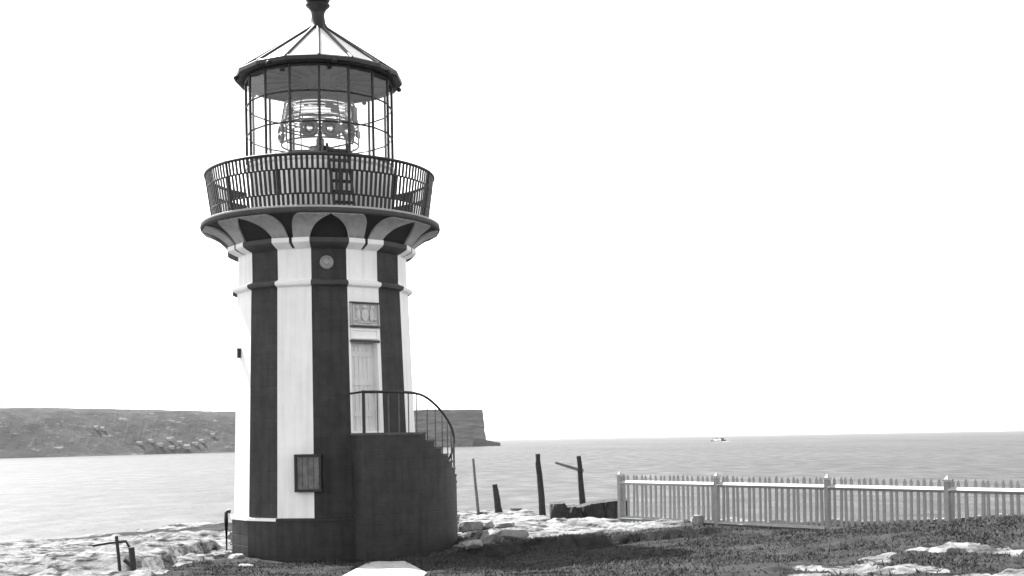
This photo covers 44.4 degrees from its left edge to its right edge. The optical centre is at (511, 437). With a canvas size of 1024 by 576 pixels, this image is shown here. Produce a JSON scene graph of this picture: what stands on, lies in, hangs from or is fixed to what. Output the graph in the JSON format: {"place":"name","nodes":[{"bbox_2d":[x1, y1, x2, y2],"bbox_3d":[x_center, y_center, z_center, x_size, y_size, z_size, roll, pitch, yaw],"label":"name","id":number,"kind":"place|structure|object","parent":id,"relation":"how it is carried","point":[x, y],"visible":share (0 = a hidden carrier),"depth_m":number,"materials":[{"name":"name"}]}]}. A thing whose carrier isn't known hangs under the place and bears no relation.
{"place":"outdoors","nodes":[
{"label":"outdoors","id":0,"kind":"place"},
{"bbox_2d":[0,408,485,458],"bbox_3d":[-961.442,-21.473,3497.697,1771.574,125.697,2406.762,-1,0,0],"label":"headland hills","id":1,"kind":"structure","parent":0,"point":[45,432],"depth_m":2911.33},
{"bbox_2d":[181,444,190,448],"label":"house","id":2,"kind":"structure","parent":1,"relation":"on","point":[186,446],"depth_m":2968.92,"materials":[{"name":"white"}]},
{"bbox_2d":[472,438,499,445],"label":"rock shelf","id":3,"kind":"object","parent":1,"relation":"on","point":[480,442],"visible":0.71,"depth_m":3777.16,"materials":[{"name":"stone"}]},
{"bbox_2d":[0,431,1023,539],"bbox_3d":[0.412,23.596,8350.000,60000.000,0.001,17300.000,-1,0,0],"label":"sea","id":4,"kind":"structure","parent":0,"point":[53,497],"depth_m":799.99,"materials":[{"name":"grey liquid"}]},
{"bbox_2d":[711,438,725,441],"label":"distant ship","id":5,"kind":"object","parent":4,"relation":"on","point":[720,440],"visible":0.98,"depth_m":3996.67,"materials":[{"name":"paint"}]},
{"bbox_2d":[0,509,1023,575],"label":"ground","id":6,"kind":"structure","parent":0,"point":[171,546],"depth_m":22.80,"materials":[{"name":"stone"}]},
{"bbox_2d":[92,536,135,570],"bbox_3d":[-6.532,2.024,20.921,0.954,0.769,0.383,-1,0,29],"label":"broken fence","id":7,"kind":"object","parent":6,"relation":"on","point":[131,564],"visible":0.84,"depth_m":20.98,"materials":[{"name":"black wood"}]},
{"bbox_2d":[228,553,244,558],"bbox_3d":[-5.651,2.472,25.772,0.358,0.172,0.374,-1,0,-26],"label":"boulder","id":8,"kind":"object","parent":6,"relation":"on","point":[236,555],"visible":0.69,"depth_m":25.68,"materials":[{"name":"stone"}]},
{"bbox_2d":[200,0,457,560],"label":"lighthouse","id":9,"kind":"object","parent":6,"relation":"on","point":[337,457],"visible":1,"depth_m":25.89,"materials":[{"name":"white paint"}]},
{"bbox_2d":[237,348,240,357],"bbox_3d":[-5.789,-1.799,26.631,0.100,0.200,0.060,-1,0,-30],"label":"slit window","id":10,"kind":"structure","parent":9,"relation":"in","point":[238,349],"depth_m":26.60,"materials":[{"name":"black glass"}]},
{"bbox_2d":[351,343,375,430],"bbox_3d":[-3.155,-1.040,26.200,0.633,1.870,0.117,-1,0,-35],"label":"door","id":11,"kind":"structure","parent":9,"relation":"in","point":[361,354],"depth_m":26.21,"materials":[{"name":"paint"}]},
{"bbox_2d":[344,561,426,575],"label":"paving slab","id":12,"kind":"structure","parent":6,"relation":"on","point":[387,568],"depth_m":20.88,"materials":[{"name":"concrete"}]},
{"bbox_2d":[458,520,482,532],"bbox_3d":[-0.946,2.087,29.201,0.622,0.325,0.468,-1,0,0],"label":"boulder","id":13,"kind":"object","parent":6,"relation":"on","point":[466,526],"visible":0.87,"depth_m":29.00,"materials":[{"name":"stone"}]},
{"bbox_2d":[462,540,482,548],"bbox_3d":[-0.745,2.059,23.976,0.390,0.200,0.370,-1,0,-15],"label":"boulder","id":14,"kind":"object","parent":6,"relation":"on","point":[469,544],"visible":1,"depth_m":23.86,"materials":[{"name":"stone"}]},
{"bbox_2d":[472,459,479,514],"bbox_3d":[-1.058,1.471,37.002,0.211,1.723,0.100,-1,0,0],"label":"slender pole","id":15,"kind":"object","parent":6,"relation":"on","point":[476,490],"visible":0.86,"depth_m":36.97,"materials":[{"name":"grey wood"}]},
{"bbox_2d":[480,520,494,529],"bbox_3d":[-0.594,2.043,29.285,0.389,0.228,0.568,-1,0,0],"label":"boulder","id":16,"kind":"object","parent":6,"relation":"on","point":[487,524],"visible":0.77,"depth_m":29.06,"materials":[{"name":"stone"}]},
{"bbox_2d":[492,484,502,512],"bbox_3d":[-0.414,1.827,36.489,0.307,0.981,0.231,-1,0,-18],"label":"timber stump","id":17,"kind":"object","parent":6,"relation":"on","point":[497,503],"visible":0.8,"depth_m":36.43,"materials":[{"name":"black wood"}]},
{"bbox_2d":[494,522,515,527],"bbox_3d":[-0.155,2.099,29.683,0.468,0.214,0.538,-1,0,43],"label":"boulder","id":18,"kind":"object","parent":6,"relation":"on","point":[505,524],"visible":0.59,"depth_m":29.50,"materials":[{"name":"stone"}]},
{"bbox_2d":[496,528,528,539],"bbox_3d":[-0.007,2.017,26.032,0.710,0.258,0.488,-1,0,-21],"label":"boulder","id":19,"kind":"object","parent":6,"relation":"on","point":[514,533],"visible":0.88,"depth_m":25.83,"materials":[{"name":"stone"}]},
{"bbox_2d":[510,508,521,510],"bbox_3d":[0.117,2.129,36.995,0.337,0.119,0.398,-1,0,0],"label":"boulder","id":20,"kind":"object","parent":6,"relation":"on","point":[514,509],"visible":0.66,"depth_m":36.84,"materials":[{"name":"stone"}]},
{"bbox_2d":[535,454,545,514],"bbox_3d":[0.806,1.355,35.002,0.269,1.823,0.201,-1,0,20],"label":"timber post","id":21,"kind":"object","parent":6,"relation":"on","point":[541,498],"visible":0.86,"depth_m":34.94,"materials":[{"name":"black wood"}]},
{"bbox_2d":[555,456,585,503],"bbox_3d":[1.608,1.354,34.003,0.869,1.730,0.200,-1,0,0],"label":"signal post","id":22,"kind":"object","parent":6,"relation":"on","point":[580,470],"visible":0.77,"depth_m":33.95,"materials":[{"name":"black wood"}]},
{"bbox_2d":[549,498,627,519],"bbox_3d":[2.026,2.209,32.909,2.054,1.187,1.183,-1,0,0],"label":"rock ledge","id":23,"kind":"object","parent":6,"relation":"on","point":[606,508],"visible":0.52,"depth_m":32.45,"materials":[{"name":"stone"}]},
{"bbox_2d":[690,515,703,525],"bbox_3d":[3.985,1.807,27.317,0.374,0.254,0.293,-1,0,-37],"label":"boulder","id":24,"kind":"object","parent":6,"relation":"on","point":[697,519],"visible":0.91,"depth_m":27.20,"materials":[{"name":"stone"}]},
{"bbox_2d":[616,471,1023,529],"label":"picket fence","id":25,"kind":"object","parent":6,"relation":"on","point":[949,490],"visible":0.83,"depth_m":25.59,"materials":[{"name":"white paint"}]},
{"bbox_2d":[0,0,1023,439],"label":"sky","id":26,"kind":"structure","parent":0,"point":[655,218],"materials":[{"name":"white"}]},
{"bbox_2d":[153,513,1023,575],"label":"turf grass","id":27,"kind":"structure","parent":0,"point":[688,558],"depth_m":20.18,"materials":[{"name":"plant"}]}
]}

